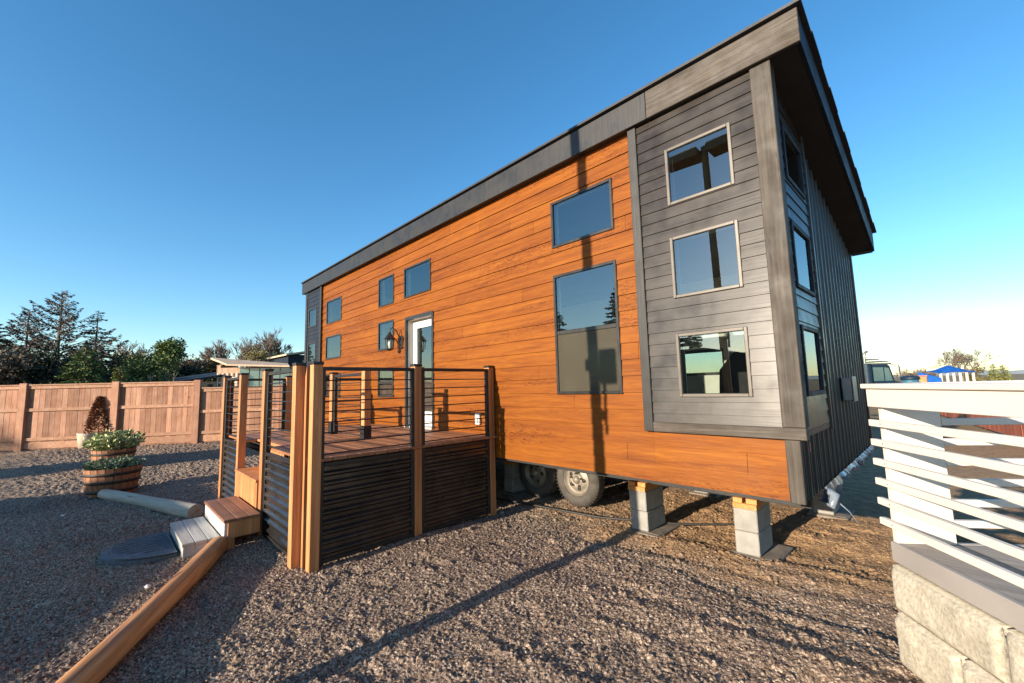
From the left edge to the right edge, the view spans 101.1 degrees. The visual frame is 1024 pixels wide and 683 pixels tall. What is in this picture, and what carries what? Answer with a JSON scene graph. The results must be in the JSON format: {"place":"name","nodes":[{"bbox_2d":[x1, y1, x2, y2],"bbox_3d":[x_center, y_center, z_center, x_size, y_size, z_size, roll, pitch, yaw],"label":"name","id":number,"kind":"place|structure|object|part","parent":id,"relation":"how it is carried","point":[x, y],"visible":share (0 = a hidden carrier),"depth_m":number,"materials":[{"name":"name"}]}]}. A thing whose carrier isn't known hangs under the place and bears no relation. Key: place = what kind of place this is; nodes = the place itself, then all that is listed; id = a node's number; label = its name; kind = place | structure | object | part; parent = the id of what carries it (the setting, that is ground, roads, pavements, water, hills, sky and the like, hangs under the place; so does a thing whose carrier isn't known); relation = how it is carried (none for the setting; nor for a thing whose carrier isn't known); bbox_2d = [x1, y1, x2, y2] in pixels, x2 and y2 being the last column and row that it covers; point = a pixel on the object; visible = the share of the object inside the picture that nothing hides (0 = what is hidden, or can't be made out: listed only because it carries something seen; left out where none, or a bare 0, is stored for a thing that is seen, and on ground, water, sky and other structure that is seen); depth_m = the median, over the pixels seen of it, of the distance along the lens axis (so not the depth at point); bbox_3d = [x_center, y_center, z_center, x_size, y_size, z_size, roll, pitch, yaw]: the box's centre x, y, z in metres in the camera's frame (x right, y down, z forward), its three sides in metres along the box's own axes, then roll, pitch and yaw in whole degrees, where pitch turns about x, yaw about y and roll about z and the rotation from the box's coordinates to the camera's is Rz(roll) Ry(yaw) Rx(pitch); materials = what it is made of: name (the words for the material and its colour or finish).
{"place":"outdoors","nodes":[
{"label":"outdoors","id":0,"kind":"place"},
{"bbox_2d":[90,446,136,463],"bbox_3d":[-8.680,2.550,9.172,0.753,0.420,0.753,4,-8,-44],"label":"barrel planter","id":1,"kind":"object","parent":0,"point":[98,455],"visible":0.41,"depth_m":8.91,"materials":[{"name":"brown wood"}]},
{"bbox_2d":[81,428,147,450],"bbox_3d":[-8.687,2.146,9.228,1.020,0.523,1.058,-3,-6,12],"label":"variegated shrub","id":2,"kind":"object","parent":1,"relation":"on","point":[118,440],"visible":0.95,"depth_m":9.04,"materials":[{"name":"green plant"}]},
{"bbox_2d":[0,374,1023,682],"bbox_3d":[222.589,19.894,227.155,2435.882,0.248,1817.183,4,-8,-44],"label":"ground","id":3,"kind":"structure","parent":0,"point":[510,592],"depth_m":3.28,"materials":[{"name":"grey gravel"}]},
{"bbox_2d":[0,324,17,358],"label":"spruce tree","id":4,"kind":"object","parent":3,"relation":"on","point":[2,341],"visible":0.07,"depth_m":24.48,"materials":[{"name":"green plant"}]},
{"bbox_2d":[1,306,55,356],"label":"spruce tree","id":5,"kind":"object","parent":3,"relation":"on","point":[27,322],"visible":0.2,"depth_m":28.24,"materials":[{"name":"green plant"}]},
{"bbox_2d":[0,343,58,386],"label":"evergreen bush","id":6,"kind":"object","parent":3,"relation":"on","point":[15,368],"visible":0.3,"depth_m":21.64,"materials":[{"name":"green plant"}]},
{"bbox_2d":[0,341,113,386],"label":"evergreen bush","id":7,"kind":"object","parent":3,"relation":"on","point":[48,365],"visible":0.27,"depth_m":23.25,"materials":[{"name":"green plant"}]},
{"bbox_2d":[0,290,151,382],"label":"spruce tree","id":8,"kind":"object","parent":3,"relation":"on","point":[41,337],"visible":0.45,"depth_m":26.20,"materials":[{"name":"green plant"}]},
{"bbox_2d":[48,345,111,385],"bbox_3d":[-22.739,2.486,22.044,4.815,4.649,4.423,4,-8,-44],"label":"fir tree","id":9,"kind":"object","parent":3,"relation":"on","point":[91,369],"visible":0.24,"depth_m":21.89,"materials":[{"name":"green plant"}]},
{"bbox_2d":[76,432,99,447],"bbox_3d":[-12.307,2.885,12.255,0.550,0.460,0.550,4,-8,-44],"label":"plant pot","id":10,"kind":"object","parent":3,"relation":"on","point":[80,439],"visible":0.44,"depth_m":12.03,"materials":[{"name":"ceramic"}]},
{"bbox_2d":[82,396,108,433],"bbox_3d":[-12.087,2.363,12.338,0.696,1.564,0.695,4,-8,-44],"label":"dwarf conifer","id":11,"kind":"object","parent":10,"relation":"in","point":[98,403],"visible":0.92,"depth_m":12.23,"materials":[{"name":"orange plant"}]},
{"bbox_2d":[71,310,116,378],"bbox_3d":[-27.771,1.689,28.089,4.093,7.686,4.496,4,-8,-44],"label":"fir tree","id":12,"kind":"object","parent":3,"relation":"on","point":[97,329],"visible":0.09,"depth_m":28.34,"materials":[{"name":"green plant"}]},
{"bbox_2d":[65,340,123,360],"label":"bare tree","id":13,"kind":"object","parent":3,"relation":"on","point":[98,350],"visible":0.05,"depth_m":51.66,"materials":[{"name":"plant"}]},
{"bbox_2d":[82,463,142,497],"bbox_3d":[-6.699,2.317,7.065,0.753,0.430,0.753,4,-8,-44],"label":"barrel planter","id":14,"kind":"object","parent":3,"relation":"on","point":[125,479],"visible":0.82,"depth_m":6.81,"materials":[{"name":"brown wood"}]},
{"bbox_2d":[82,454,145,470],"bbox_3d":[-6.692,2.054,7.103,0.808,0.268,0.817,4,-8,-44],"label":"juniper plant","id":15,"kind":"object","parent":14,"relation":"in","point":[102,463],"visible":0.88,"depth_m":6.96,"materials":[{"name":"green plant"}]},
{"bbox_2d":[110,366,128,382],"bbox_3d":[-17.683,2.692,18.910,1.542,3.208,1.438,4,-8,-44],"label":"young conifer","id":16,"kind":"object","parent":3,"relation":"on","point":[119,374],"visible":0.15,"depth_m":18.96,"materials":[{"name":"green plant"}]},
{"bbox_2d":[99,350,149,381],"bbox_3d":[-28.075,3.121,30.042,3.865,5.153,5.160,-3,-6,17],"label":"olive tree","id":17,"kind":"object","parent":3,"relation":"on","point":[115,355],"visible":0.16,"depth_m":29.62,"materials":[{"name":"green plant"}]},
{"bbox_2d":[116,340,154,358],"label":"bare tree","id":18,"kind":"object","parent":3,"relation":"on","point":[130,348],"visible":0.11,"depth_m":51.17,"materials":[{"name":"plant"}]},
{"bbox_2d":[100,531,177,564],"bbox_3d":[-3.882,2.159,4.367,0.560,0.062,1.012,4,-8,-44],"label":"door mat","id":19,"kind":"object","parent":3,"relation":"on","point":[152,548],"depth_m":4.26,"materials":[{"name":"rubber"}]},
{"bbox_2d":[0,380,282,451],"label":"board fence","id":20,"kind":"object","parent":3,"relation":"on","point":[39,416],"visible":0.36,"depth_m":12.46,"materials":[{"name":"brown wood"}]},
{"bbox_2d":[55,536,228,682],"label":"peeled log","id":21,"kind":"object","parent":3,"relation":"on","point":[100,661],"visible":1,"depth_m":2.78,"materials":[{"name":"brown wood"}]},
{"bbox_2d":[127,349,160,381],"bbox_3d":[-27.565,3.131,30.711,3.620,5.259,3.771,4,-8,-44],"label":"olive tree","id":22,"kind":"object","parent":3,"relation":"on","point":[147,356],"visible":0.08,"depth_m":30.89,"materials":[{"name":"green plant"}]},
{"bbox_2d":[97,489,203,517],"bbox_3d":[-5.336,2.330,6.113,2.698,0.194,0.204,-5,-7,27],"label":"weathered log","id":23,"kind":"object","parent":3,"relation":"on","point":[179,508],"visible":0.91,"depth_m":5.84,"materials":[{"name":"grey wood"}]},
{"bbox_2d":[121,335,187,383],"bbox_3d":[-22.584,2.376,26.854,3.582,5.660,3.735,4,-8,-44],"label":"bush","id":24,"kind":"object","parent":3,"relation":"on","point":[168,354],"visible":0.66,"depth_m":26.80,"materials":[{"name":"green plant"}]},
{"bbox_2d":[148,372,177,381],"bbox_3d":[-21.574,3.502,26.140,2.326,3.177,1.724,4,-8,-44],"label":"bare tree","id":25,"kind":"object","parent":3,"relation":"on","point":[149,377],"visible":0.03,"depth_m":25.78,"materials":[{"name":"green plant"}]},
{"bbox_2d":[170,364,204,381],"bbox_3d":[-23.159,3.545,30.109,3.301,4.037,3.305,0,-6,-14],"label":"pine tree","id":26,"kind":"object","parent":3,"relation":"on","point":[185,371],"visible":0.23,"depth_m":29.92,"materials":[{"name":"green plant"}]},
{"bbox_2d":[168,354,207,381],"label":"hedge tree","id":27,"kind":"object","parent":3,"relation":"on","point":[202,363],"visible":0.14,"depth_m":47.73,"materials":[{"name":"green plant"}]},
{"bbox_2d":[170,516,218,558],"bbox_3d":[-3.483,2.133,4.600,0.314,0.162,1.020,4,-8,-44],"label":"wooden step","id":28,"kind":"object","parent":3,"relation":"on","point":[192,537],"visible":0.77,"depth_m":4.44,"materials":[{"name":"grey wood"}]},
{"bbox_2d":[174,372,222,388],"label":"shed","id":29,"kind":"structure","parent":3,"relation":"on","point":[201,376],"depth_m":24.71,"materials":[{"name":"grey metal"}]},
{"bbox_2d":[203,384,212,388],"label":"window","id":30,"kind":"structure","parent":29,"relation":"in","point":[204,385],"depth_m":24.60,"materials":[{"name":"black glass"}]},
{"bbox_2d":[180,357,218,381],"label":"hedge tree","id":31,"kind":"object","parent":3,"relation":"on","point":[209,371],"visible":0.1,"depth_m":50.25,"materials":[{"name":"green plant"}]},
{"bbox_2d":[202,353,223,381],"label":"hedge tree","id":32,"kind":"object","parent":3,"relation":"on","point":[214,362],"visible":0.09,"depth_m":50.83,"materials":[{"name":"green plant"}]},
{"bbox_2d":[199,339,231,360],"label":"bare tree","id":33,"kind":"object","parent":3,"relation":"on","point":[219,351],"visible":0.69,"depth_m":70.31,"materials":[{"name":"plant"}]},
{"bbox_2d":[204,496,260,549],"bbox_3d":[-3.220,2.061,4.810,0.335,0.335,1.140,4,-8,-44],"label":"wooden step","id":34,"kind":"object","parent":3,"relation":"on","point":[230,519],"visible":0.91,"depth_m":4.52,"materials":[{"name":"brown wood"}]},
{"bbox_2d":[227,337,261,366],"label":"bare tree","id":35,"kind":"object","parent":3,"relation":"on","point":[241,348],"visible":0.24,"depth_m":68.02,"materials":[{"name":"plant"}]},
{"bbox_2d":[235,466,258,510],"bbox_3d":[-3.175,1.954,5.232,0.282,0.635,1.040,4,-8,-44],"label":"wooden step","id":36,"kind":"object","parent":3,"relation":"on","point":[247,486],"visible":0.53,"depth_m":5.14,"materials":[{"name":"brown wood"}]},
{"bbox_2d":[211,358,292,387],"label":"building","id":37,"kind":"structure","parent":3,"relation":"on","point":[227,367],"depth_m":25.19,"materials":[{"name":"beige metal"}]},
{"bbox_2d":[240,368,248,385],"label":"window","id":38,"kind":"structure","parent":37,"relation":"in","point":[242,370],"depth_m":25.15,"materials":[{"name":"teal glass"}]},
{"bbox_2d":[249,368,259,387],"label":"window","id":39,"kind":"structure","parent":37,"relation":"in","point":[254,372],"depth_m":25.18,"materials":[{"name":"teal glass"}]},
{"bbox_2d":[260,368,269,385],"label":"window","id":40,"kind":"structure","parent":37,"relation":"in","point":[261,372],"depth_m":25.24,"materials":[{"name":"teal glass"}]},
{"bbox_2d":[271,368,279,385],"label":"window","id":41,"kind":"structure","parent":37,"relation":"in","point":[275,369],"depth_m":25.32,"materials":[{"name":"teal glass"}]},
{"bbox_2d":[280,367,289,383],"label":"window","id":42,"kind":"structure","parent":37,"relation":"in","point":[282,375],"depth_m":25.40,"materials":[{"name":"teal glass"}]},
{"bbox_2d":[241,346,272,366],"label":"hedge tree","id":43,"kind":"object","parent":3,"relation":"on","point":[256,353],"visible":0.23,"depth_m":54.20,"materials":[{"name":"green plant"}]},
{"bbox_2d":[248,356,269,366],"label":"hedge tree","id":44,"kind":"object","parent":3,"relation":"on","point":[259,360],"visible":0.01,"depth_m":52.62,"materials":[{"name":"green plant"}]},
{"bbox_2d":[244,330,281,361],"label":"bare tree","id":45,"kind":"object","parent":3,"relation":"on","point":[271,346],"visible":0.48,"depth_m":65.92,"materials":[{"name":"plant"}]},
{"bbox_2d":[252,326,291,354],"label":"bare tree","id":46,"kind":"object","parent":3,"relation":"on","point":[286,348],"visible":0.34,"depth_m":68.54,"materials":[{"name":"plant"}]},
{"bbox_2d":[261,351,286,366],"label":"hedge tree","id":47,"kind":"object","parent":3,"relation":"on","point":[276,354],"visible":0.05,"depth_m":51.93,"materials":[{"name":"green plant"}]},
{"bbox_2d":[267,351,303,366],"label":"blue grey house","id":48,"kind":"structure","parent":3,"relation":"on","point":[291,358],"depth_m":31.59,"materials":[{"name":"white paint"}]},
{"bbox_2d":[218,361,496,572],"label":"porch deck","id":49,"kind":"structure","parent":3,"relation":"on","point":[369,480],"depth_m":4.56,"materials":[{"name":"brown wood"}]},
{"bbox_2d":[500,461,528,496],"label":"block pier","id":50,"kind":"structure","parent":3,"relation":"on","point":[513,484],"depth_m":6.34,"materials":[{"name":"concrete"}]},
{"bbox_2d":[301,0,876,522],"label":"tiny house","id":51,"kind":"structure","parent":3,"relation":"on","point":[585,286],"depth_m":4.36,"materials":[{"name":"brown wood"}]},
{"bbox_2d":[307,342,315,362],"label":"window","id":52,"kind":"structure","parent":51,"relation":"in","point":[309,350],"depth_m":10.58,"materials":[{"name":"grey metal"}]},
{"bbox_2d":[308,307,316,328],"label":"window","id":53,"kind":"structure","parent":51,"relation":"in","point":[310,312],"depth_m":10.67,"materials":[{"name":"blue metal"}]},
{"bbox_2d":[325,373,340,395],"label":"window","id":54,"kind":"structure","parent":51,"relation":"in","point":[327,375],"depth_m":9.67,"materials":[{"name":"grey metal"}]},
{"bbox_2d":[325,333,341,359],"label":"window","id":55,"kind":"structure","parent":51,"relation":"in","point":[327,338],"depth_m":9.76,"materials":[{"name":"grey metal"}]},
{"bbox_2d":[326,296,341,324],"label":"window","id":56,"kind":"structure","parent":51,"relation":"in","point":[338,298],"depth_m":9.84,"materials":[{"name":"blue metal"}]},
{"bbox_2d":[378,319,393,350],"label":"window","id":57,"kind":"structure","parent":51,"relation":"in","point":[390,321],"depth_m":7.92,"materials":[{"name":"blue metal"}]},
{"bbox_2d":[378,273,394,307],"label":"window","id":58,"kind":"structure","parent":51,"relation":"in","point":[380,281],"depth_m":8.01,"materials":[{"name":"blue metal"}]},
{"bbox_2d":[377,371,396,396],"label":"window","id":59,"kind":"structure","parent":51,"relation":"in","point":[379,392],"depth_m":7.74,"materials":[{"name":"grey metal"}]},
{"bbox_2d":[404,258,430,298],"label":"window","id":60,"kind":"structure","parent":51,"relation":"in","point":[426,261],"depth_m":7.15,"materials":[{"name":"grey metal"}]},
{"bbox_2d":[413,317,431,425],"bbox_3d":[-1.441,0.493,6.946,0.120,1.762,0.759,4,-8,-44],"label":"door","id":61,"kind":"structure","parent":51,"relation":"in","point":[423,323],"depth_m":7.19,"materials":[{"name":"white paint"}]},
{"bbox_2d":[550,177,613,248],"bbox_3d":[0.774,-1.396,4.682,0.074,0.556,0.836,4,-8,-44],"label":"window","id":62,"kind":"structure","parent":51,"relation":"in","point":[553,205],"depth_m":4.68,"materials":[{"name":"grey metal"}]},
{"bbox_2d":[553,259,623,393],"bbox_3d":[0.806,-0.120,4.547,0.074,1.364,0.840,4,-8,-44],"label":"window","id":63,"kind":"structure","parent":51,"relation":"in","point":[588,359],"depth_m":4.48,"materials":[{"name":"glass"}]},
{"bbox_2d":[664,122,734,205],"bbox_3d":[1.668,-1.545,3.746,0.105,0.546,0.578,4,-8,-44],"label":"window","id":64,"kind":"structure","parent":51,"relation":"in","point":[726,127],"depth_m":3.76,"materials":[{"name":"white plastic"}]},
{"bbox_2d":[685,348,723,375],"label":"window","id":65,"kind":"structure","parent":51,"relation":"in","point":[720,349],"depth_m":7.18,"materials":[{"name":"grey metal"}]},
{"bbox_2d":[669,219,743,298],"bbox_3d":[1.687,-0.692,3.658,0.105,0.564,0.581,4,-8,-44],"label":"window","id":66,"kind":"structure","parent":51,"relation":"in","point":[734,223],"depth_m":3.67,"materials":[{"name":"white plastic"}]},
{"bbox_2d":[675,326,752,396],"bbox_3d":[1.709,0.186,3.566,0.105,0.559,0.588,4,-8,-44],"label":"window","id":67,"kind":"structure","parent":51,"relation":"in","point":[679,337],"depth_m":3.58,"materials":[{"name":"white plastic"}]},
{"bbox_2d":[719,348,748,392],"bbox_3d":[2.391,0.512,4.286,0.710,1.034,0.700,4,-8,-44],"label":"armchair","id":68,"kind":"object","parent":51,"relation":"on","point":[733,377],"visible":0.05,"depth_m":4.56,"materials":[{"name":"fabric"}]},
{"bbox_2d":[780,123,805,199],"bbox_3d":[2.430,-1.549,3.710,0.632,0.472,0.105,4,-8,-44],"label":"window","id":69,"kind":"structure","parent":51,"relation":"in","point":[792,154],"depth_m":3.86,"materials":[{"name":"black glass"}]},
{"bbox_2d":[789,220,815,296],"bbox_3d":[2.449,-0.685,3.614,0.642,0.552,0.105,4,-8,-44],"label":"window","id":70,"kind":"structure","parent":51,"relation":"in","point":[802,240],"depth_m":3.78,"materials":[{"name":"blue glass"}]},
{"bbox_2d":[799,324,824,395],"bbox_3d":[2.457,0.164,3.509,0.622,0.562,0.105,4,-8,-44],"label":"window","id":71,"kind":"structure","parent":51,"relation":"in","point":[811,342],"depth_m":3.68,"materials":[{"name":"clear glass"}]},
{"bbox_2d":[496,498,734,525],"bbox_3d":[0.934,2.114,5.259,3.707,0.028,0.404,-5,-7,27],"label":"ground cable","id":72,"kind":"object","parent":3,"relation":"on","point":[674,523],"visible":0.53,"depth_m":4.95,"materials":[{"name":"black rubber"}]},
{"bbox_2d":[624,480,679,537],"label":"block pier","id":73,"kind":"structure","parent":3,"relation":"on","point":[647,507],"depth_m":4.57,"materials":[{"name":"concrete"}]},
{"bbox_2d":[689,490,722,498],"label":"block pier","id":74,"kind":"structure","parent":3,"relation":"on","point":[711,495],"depth_m":5.93,"materials":[{"name":"concrete"}]},
{"bbox_2d":[732,496,792,560],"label":"block pier","id":75,"kind":"structure","parent":3,"relation":"on","point":[753,530],"depth_m":3.85,"materials":[{"name":"concrete"}]},
{"bbox_2d":[807,481,855,520],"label":"block pier","id":76,"kind":"structure","parent":3,"relation":"on","point":[820,509],"depth_m":4.93,"materials":[{"name":"concrete"}]},
{"bbox_2d":[863,350,900,383],"bbox_3d":[23.686,2.541,31.059,8.874,3.496,2.720,-2,-6,0],"label":"van","id":77,"kind":"object","parent":3,"relation":"on","point":[875,372],"visible":0.24,"depth_m":30.01,"materials":[{"name":"blue paint"}]},
{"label":"side window","id":78,"kind":"part","parent":77,"relation":"part of","materials":[{"name":"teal glass"}]},
{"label":"side window","id":79,"kind":"part","parent":77,"relation":"part of","materials":[{"name":"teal glass"}]},
{"bbox_2d":[893,368,917,376],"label":"bare shrub","id":80,"kind":"object","parent":3,"relation":"on","point":[907,373],"visible":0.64,"depth_m":69.71,"materials":[{"name":"brown plant"}]},
{"bbox_2d":[900,375,920,382],"bbox_3d":[20.824,2.586,21.933,0.800,1.620,0.800,4,-8,-44],"label":"plastic drum","id":81,"kind":"object","parent":3,"relation":"on","point":[911,378],"visible":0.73,"depth_m":21.74,"materials":[{"name":"blue paint"}]},
{"bbox_2d":[913,368,931,373],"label":"bare shrub","id":82,"kind":"object","parent":3,"relation":"on","point":[924,371],"visible":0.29,"depth_m":74.55,"materials":[{"name":"brown plant"}]},
{"bbox_2d":[919,375,927,381],"bbox_3d":[22.280,2.670,22.995,0.560,1.600,0.730,4,-8,-44],"label":"orange cabinet","id":83,"kind":"object","parent":3,"relation":"on","point":[923,379],"visible":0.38,"depth_m":22.74,"materials":[{"name":"orange"}]},
{"bbox_2d":[918,372,941,381],"bbox_3d":[26.825,2.852,26.952,1.400,1.840,1.100,4,-8,-44],"label":"covered pile","id":84,"kind":"object","parent":3,"relation":"on","point":[930,378],"visible":0.25,"depth_m":26.49,"materials":[{"name":"blue plastic"}]},
{"bbox_2d":[895,612,968,682],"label":"stone block","id":85,"kind":"structure","parent":3,"relation":"on","point":[926,655],"depth_m":2.14,"materials":[{"name":"beige stone"}]},
{"bbox_2d":[891,563,1012,682],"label":"stone block","id":86,"kind":"structure","parent":85,"relation":"on","point":[976,635],"depth_m":1.98,"materials":[{"name":"beige stone"}]},
{"bbox_2d":[860,380,1023,632],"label":"neighbouring deck","id":87,"kind":"structure","parent":86,"relation":"on","point":[985,573],"depth_m":2.12,"materials":[{"name":"white paint"}]},
{"bbox_2d":[925,372,942,376],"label":"bare shrub","id":88,"kind":"object","parent":3,"relation":"on","point":[932,373],"visible":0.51,"depth_m":71.68,"materials":[{"name":"plant"}]},
{"bbox_2d":[927,365,975,381],"bbox_3d":[31.384,2.831,30.058,2.799,2.300,1.050,-2,-6,0],"label":"canopy tent","id":89,"kind":"object","parent":3,"relation":"on","point":[947,369],"visible":0.65,"depth_m":29.70,"materials":[{"name":"blue fabric"}]},
{"bbox_2d":[900,382,1023,436],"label":"rust red fence","id":90,"kind":"object","parent":3,"relation":"on","point":[1015,430],"visible":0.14,"depth_m":11.27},
{"bbox_2d":[928,345,1000,380],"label":"bare tree","id":91,"kind":"object","parent":3,"relation":"on","point":[959,359],"visible":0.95,"depth_m":44.79,"materials":[{"name":"brown plant"}]},
{"bbox_2d":[963,365,998,380],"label":"brown bush","id":92,"kind":"object","parent":3,"relation":"on","point":[977,377],"visible":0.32,"depth_m":44.10,"materials":[{"name":"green plant"}]},
{"bbox_2d":[987,364,1003,380],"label":"young conifer","id":93,"kind":"object","parent":3,"relation":"on","point":[994,374],"visible":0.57,"depth_m":45.96,"materials":[{"name":"green plant"}]},
{"bbox_2d":[997,365,1012,379],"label":"young conifer","id":94,"kind":"object","parent":3,"relation":"on","point":[1005,373],"visible":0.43,"depth_m":45.91,"materials":[{"name":"green plant"}]},
{"bbox_2d":[0,0,1023,381],"label":"sky","id":95,"kind":"structure","parent":0,"point":[180,168],"materials":[{"name":"blue"}]},
{"bbox_2d":[893,369,1023,376],"bbox_3d":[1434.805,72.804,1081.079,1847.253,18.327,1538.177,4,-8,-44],"label":"hills","id":96,"kind":"structure","parent":0,"point":[1011,372],"depth_m":900.39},
{"bbox_2d":[963,659,1002,682],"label":"stone block","id":97,"kind":"structure","parent":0,"point":[973,672],"depth_m":1.87,"materials":[{"name":"beige stone"}]},
{"bbox_2d":[1006,628,1023,682],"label":"stone block","id":98,"kind":"structure","parent":97,"relation":"on","point":[1015,641],"depth_m":1.70,"materials":[{"name":"beige stone"}]}
]}

